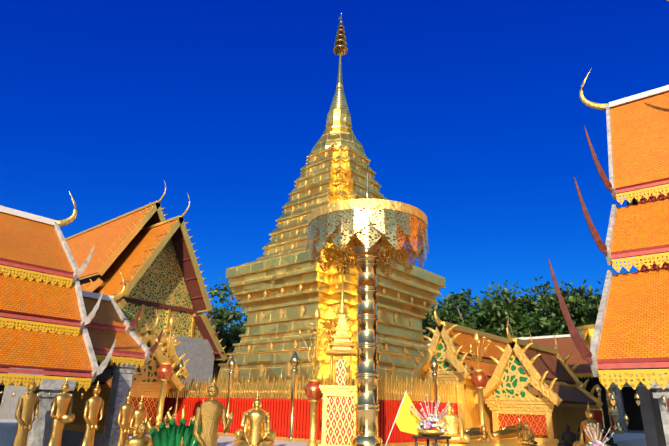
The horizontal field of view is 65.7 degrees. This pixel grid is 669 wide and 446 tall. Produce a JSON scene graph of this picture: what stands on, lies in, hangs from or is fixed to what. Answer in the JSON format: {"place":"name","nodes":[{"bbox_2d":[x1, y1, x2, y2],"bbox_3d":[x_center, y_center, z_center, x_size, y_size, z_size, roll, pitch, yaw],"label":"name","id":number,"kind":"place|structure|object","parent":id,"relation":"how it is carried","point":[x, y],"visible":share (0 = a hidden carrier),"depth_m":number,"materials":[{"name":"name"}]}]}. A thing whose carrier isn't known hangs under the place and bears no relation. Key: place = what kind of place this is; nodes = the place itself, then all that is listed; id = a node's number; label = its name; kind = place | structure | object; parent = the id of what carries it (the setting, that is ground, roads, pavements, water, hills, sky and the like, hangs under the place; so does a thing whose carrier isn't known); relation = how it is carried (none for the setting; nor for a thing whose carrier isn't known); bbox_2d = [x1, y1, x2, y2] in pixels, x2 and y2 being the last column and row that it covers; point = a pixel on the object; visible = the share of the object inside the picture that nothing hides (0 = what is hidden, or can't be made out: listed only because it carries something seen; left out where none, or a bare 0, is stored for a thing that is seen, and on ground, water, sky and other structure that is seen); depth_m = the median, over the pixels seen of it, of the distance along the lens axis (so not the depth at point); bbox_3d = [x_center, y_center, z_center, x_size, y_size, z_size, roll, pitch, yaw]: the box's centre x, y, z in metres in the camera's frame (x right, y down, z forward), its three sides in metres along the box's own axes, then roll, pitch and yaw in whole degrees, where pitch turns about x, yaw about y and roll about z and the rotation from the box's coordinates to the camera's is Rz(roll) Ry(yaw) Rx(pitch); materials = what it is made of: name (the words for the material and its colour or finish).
{"place":"outdoors","nodes":[
{"label":"outdoors","id":0,"kind":"place"},
{"bbox_2d":[156,413,168,431],"bbox_3d":[-3.614,4.763,10.879,0.445,1.533,0.586,-15,-25,38],"label":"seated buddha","id":1,"kind":"object","parent":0,"point":[165,419],"visible":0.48,"depth_m":11.04,"materials":[{"name":"gold metal"}]},
{"bbox_2d":[189,399,218,439],"bbox_3d":[-2.658,4.389,10.153,0.588,1.793,0.752,-15,-25,38],"label":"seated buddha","id":2,"kind":"object","parent":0,"point":[191,418],"visible":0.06,"depth_m":10.22,"materials":[{"name":"gold metal"}]},
{"bbox_2d":[0,0,668,329],"label":"sky","id":3,"kind":"structure","parent":0,"point":[471,115],"materials":[{"name":"blue"}]},
{"bbox_2d":[575,425,584,441],"bbox_3d":[5.270,5.048,10.981,0.460,1.476,0.430,-15,-25,38],"label":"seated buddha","id":4,"kind":"object","parent":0,"point":[577,435],"visible":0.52,"depth_m":11.14,"materials":[{"name":"black metal"}]},
{"bbox_2d":[548,0,668,445],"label":"temple building","id":5,"kind":"structure","parent":0,"point":[632,323],"depth_m":10.56,"materials":[{"name":"orange tile"}]},
{"label":"ground","id":6,"kind":"structure","parent":0,"visible":0},
{"bbox_2d":[13,375,39,445],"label":"standing buddha","id":7,"kind":"object","parent":6,"relation":"on","point":[28,404],"visible":1,"depth_m":9.87,"materials":[{"name":"gold metal"}]},
{"bbox_2d":[48,376,74,445],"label":"standing buddha","id":8,"kind":"object","parent":6,"relation":"on","point":[62,402],"visible":1,"depth_m":10.42,"materials":[{"name":"gold metal"}]},
{"bbox_2d":[0,192,162,445],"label":"temple building","id":9,"kind":"structure","parent":6,"relation":"on","point":[53,327],"depth_m":12.24,"materials":[{"name":"orange tile"}]},
{"bbox_2d":[82,380,103,445],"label":"standing buddha","id":10,"kind":"object","parent":6,"relation":"on","point":[94,406],"visible":1,"depth_m":10.89,"materials":[{"name":"gold metal"}]},
{"bbox_2d":[0,181,227,418],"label":"temple building","id":11,"kind":"structure","parent":6,"relation":"on","point":[147,251],"depth_m":32.04,"materials":[{"name":"orange tile"}]},
{"bbox_2d":[0,352,232,408],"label":"cloister","id":12,"kind":"structure","parent":6,"relation":"on","point":[215,372],"depth_m":43.72,"materials":[{"name":"brown tile"}]},
{"bbox_2d":[117,389,135,445],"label":"standing buddha","id":13,"kind":"object","parent":6,"relation":"on","point":[127,410],"visible":0.98,"depth_m":11.11,"materials":[{"name":"gold metal"}]},
{"bbox_2d":[123,420,152,445],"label":"seated monk statue","id":14,"kind":"object","parent":6,"relation":"on","point":[141,439],"visible":0.98,"depth_m":7.82,"materials":[{"name":"gold metal"}]},
{"bbox_2d":[129,395,148,436],"bbox_3d":[-4.037,4.461,10.537,0.830,1.853,0.830,-15,-25,38],"label":"standing buddha","id":15,"kind":"object","parent":6,"relation":"on","point":[139,415],"visible":0.75,"depth_m":10.62,"materials":[{"name":"gold metal"}]},
{"bbox_2d":[147,405,200,445],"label":"naga sculpture","id":16,"kind":"object","parent":6,"relation":"on","point":[174,434],"visible":0.77,"depth_m":7.74,"materials":[{"name":"green metal"}]},
{"bbox_2d":[192,375,233,445],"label":"standing buddha","id":17,"kind":"object","parent":6,"relation":"on","point":[210,412],"visible":1,"depth_m":7.66,"materials":[{"name":"gold metal"}]},
{"bbox_2d":[196,277,246,330],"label":"tree","id":18,"kind":"object","parent":6,"relation":"on","point":[221,324],"depth_m":50.81,"materials":[{"name":"green plant"}]},
{"bbox_2d":[210,302,246,376],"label":"tree","id":19,"kind":"object","parent":6,"relation":"on","point":[230,337],"visible":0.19,"depth_m":43.31,"materials":[{"name":"green plant"}]},
{"bbox_2d":[233,392,275,445],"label":"seated buddha","id":20,"kind":"object","parent":6,"relation":"on","point":[239,440],"visible":0.33,"depth_m":9.28,"materials":[{"name":"gold metal"}]},
{"bbox_2d":[242,393,267,445],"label":"standing buddha","id":21,"kind":"object","parent":6,"relation":"on","point":[256,420],"visible":1,"depth_m":8.36,"materials":[{"name":"gold metal"}]},
{"bbox_2d":[0,419,646,445],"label":"terrace platform","id":22,"kind":"structure","parent":6,"relation":"on","point":[8,429],"depth_m":16.72,"materials":[{"name":"white stone"}]},
{"bbox_2d":[63,309,183,433],"bbox_3d":[-6.716,4.519,15.895,4.063,3.432,2.432,-15,-25,38],"label":"shrine","id":23,"kind":"object","parent":22,"relation":"on","point":[146,383],"visible":0.31,"depth_m":14.97,"materials":[{"name":"gold metal"}]},
{"bbox_2d":[98,313,189,397],"bbox_3d":[-8.039,5.442,18.991,6.863,3.722,1.831,-15,-25,38],"label":"shrine","id":24,"kind":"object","parent":22,"relation":"on","point":[173,357],"depth_m":17.43,"materials":[{"name":"gold metal"}]},
{"bbox_2d":[155,316,177,430],"bbox_3d":[-4.330,3.874,13.289,0.589,3.000,0.475,-3,-20,13],"label":"lotus vase","id":25,"kind":"object","parent":22,"relation":"on","point":[165,370],"visible":0.98,"depth_m":13.17,"materials":[{"name":"gold metal"}]},
{"bbox_2d":[299,307,328,445],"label":"lotus vase","id":26,"kind":"object","parent":22,"relation":"on","point":[313,393],"visible":0.94,"depth_m":10.56,"materials":[{"name":"gold metal"}]},
{"bbox_2d":[200,13,445,402],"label":"chedi","id":27,"kind":"structure","parent":22,"relation":"on","point":[282,289],"depth_m":21.73,"materials":[{"name":"gold metal"}]},
{"bbox_2d":[318,274,356,445],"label":"shrine","id":28,"kind":"object","parent":22,"relation":"on","point":[338,418],"visible":1,"depth_m":10.12,"materials":[{"name":"gold metal"}]},
{"bbox_2d":[306,166,428,445],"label":"ceremonial umbrella","id":29,"kind":"object","parent":22,"relation":"on","point":[366,228],"visible":1,"depth_m":9.98,"materials":[{"name":"gold metal"}]},
{"bbox_2d":[162,351,604,445],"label":"fence","id":30,"kind":"object","parent":22,"relation":"on","point":[290,419],"visible":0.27,"depth_m":13.09,"materials":[{"name":"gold metal"}]},
{"bbox_2d":[385,390,421,445],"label":"yellow flag","id":31,"kind":"object","parent":22,"relation":"on","point":[406,420],"visible":0.94,"depth_m":9.60,"materials":[{"name":"yellow fabric"},{"name":"painted wood"}]},
{"bbox_2d":[409,394,450,445],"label":"flower offering","id":32,"kind":"object","parent":22,"relation":"on","point":[425,430],"visible":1,"depth_m":9.11,"materials":[{"name":"white plant"}]},
{"bbox_2d":[431,399,470,445],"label":"seated buddha","id":33,"kind":"object","parent":22,"relation":"on","point":[451,421],"visible":0.79,"depth_m":10.58,"materials":[{"name":"gold metal"}]},
{"bbox_2d":[461,331,492,438],"bbox_3d":[3.559,3.970,12.573,0.738,2.700,0.605,-15,-25,38],"label":"lotus vase","id":34,"kind":"object","parent":22,"relation":"on","point":[479,379],"visible":0.98,"depth_m":12.57,"materials":[{"name":"gold metal"}]},
{"bbox_2d":[459,420,496,445],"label":"buddha statue","id":35,"kind":"object","parent":22,"relation":"on","point":[477,433],"visible":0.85,"depth_m":11.00,"materials":[{"name":"gold metal"}]},
{"bbox_2d":[410,302,551,439],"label":"shrine","id":36,"kind":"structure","parent":22,"relation":"on","point":[449,342],"depth_m":14.60,"materials":[{"name":"gold metal"}]},
{"bbox_2d":[491,419,522,445],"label":"reclining buddha statue","id":37,"kind":"object","parent":22,"relation":"on","point":[506,435],"visible":0.81,"depth_m":11.50,"materials":[{"name":"gold metal"}]},
{"bbox_2d":[518,419,536,445],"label":"seated buddha","id":38,"kind":"object","parent":22,"relation":"on","point":[526,438],"visible":0.9,"depth_m":11.59,"materials":[{"name":"gold metal"}]},
{"bbox_2d":[475,319,602,445],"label":"shrine","id":39,"kind":"object","parent":22,"relation":"on","point":[520,386],"visible":0.96,"depth_m":14.21,"materials":[{"name":"gold tile"}]},
{"bbox_2d":[573,403,609,445],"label":"seated buddha","id":40,"kind":"object","parent":22,"relation":"on","point":[589,412],"visible":0.88,"depth_m":9.37,"materials":[{"name":"gold metal"}]},
{"bbox_2d":[576,302,623,433],"bbox_3d":[12.724,6.610,24.247,2.500,6.022,2.549,-15,-25,38],"label":"ceremonial umbrella","id":41,"kind":"object","parent":22,"relation":"on","point":[586,332],"visible":0.27,"depth_m":23.63,"materials":[{"name":"gold metal"}]},
{"bbox_2d":[422,300,457,343],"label":"tree","id":42,"kind":"object","parent":6,"relation":"on","point":[430,321],"visible":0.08,"depth_m":48.95,"materials":[{"name":"green plant"}]},
{"bbox_2d":[422,296,462,333],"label":"tree","id":43,"kind":"object","parent":6,"relation":"on","point":[452,307],"depth_m":55.12,"materials":[{"name":"green plant"}]},
{"bbox_2d":[427,281,528,343],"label":"tree","id":44,"kind":"object","parent":6,"relation":"on","point":[462,299],"visible":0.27,"depth_m":48.01,"materials":[{"name":"green plant"}]},
{"bbox_2d":[477,294,554,336],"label":"tree","id":45,"kind":"object","parent":6,"relation":"on","point":[497,325],"visible":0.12,"depth_m":45.13,"materials":[{"name":"green plant"}]},
{"bbox_2d":[457,280,591,337],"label":"tree","id":46,"kind":"object","parent":6,"relation":"on","point":[551,323],"visible":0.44,"depth_m":43.70,"materials":[{"name":"green plant"}]},
{"bbox_2d":[427,334,644,433],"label":"cloister","id":47,"kind":"structure","parent":6,"relation":"on","point":[625,396],"depth_m":30.92,"materials":[{"name":"brown tile"}]},
{"bbox_2d":[557,423,575,445],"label":"seated buddha","id":48,"kind":"object","parent":6,"relation":"on","point":[568,435],"visible":0.96,"depth_m":10.76,"materials":[{"name":"black metal"}]},
{"bbox_2d":[519,269,630,333],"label":"tree","id":49,"kind":"object","parent":6,"relation":"on","point":[574,299],"visible":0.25,"depth_m":40.49,"materials":[{"name":"green plant"}]},
{"bbox_2d":[557,305,598,332],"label":"tree","id":50,"kind":"object","parent":6,"relation":"on","point":[591,315],"visible":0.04,"depth_m":40.35,"materials":[{"name":"green plant"}]},
{"bbox_2d":[584,423,613,445],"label":"flower offering","id":51,"kind":"object","parent":6,"relation":"on","point":[597,442],"visible":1,"depth_m":8.89,"materials":[{"name":"white plant"}]},
{"bbox_2d":[601,425,617,445],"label":"seated buddha","id":52,"kind":"object","parent":6,"relation":"on","point":[610,441],"visible":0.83,"depth_m":11.52,"materials":[{"name":"black metal"}]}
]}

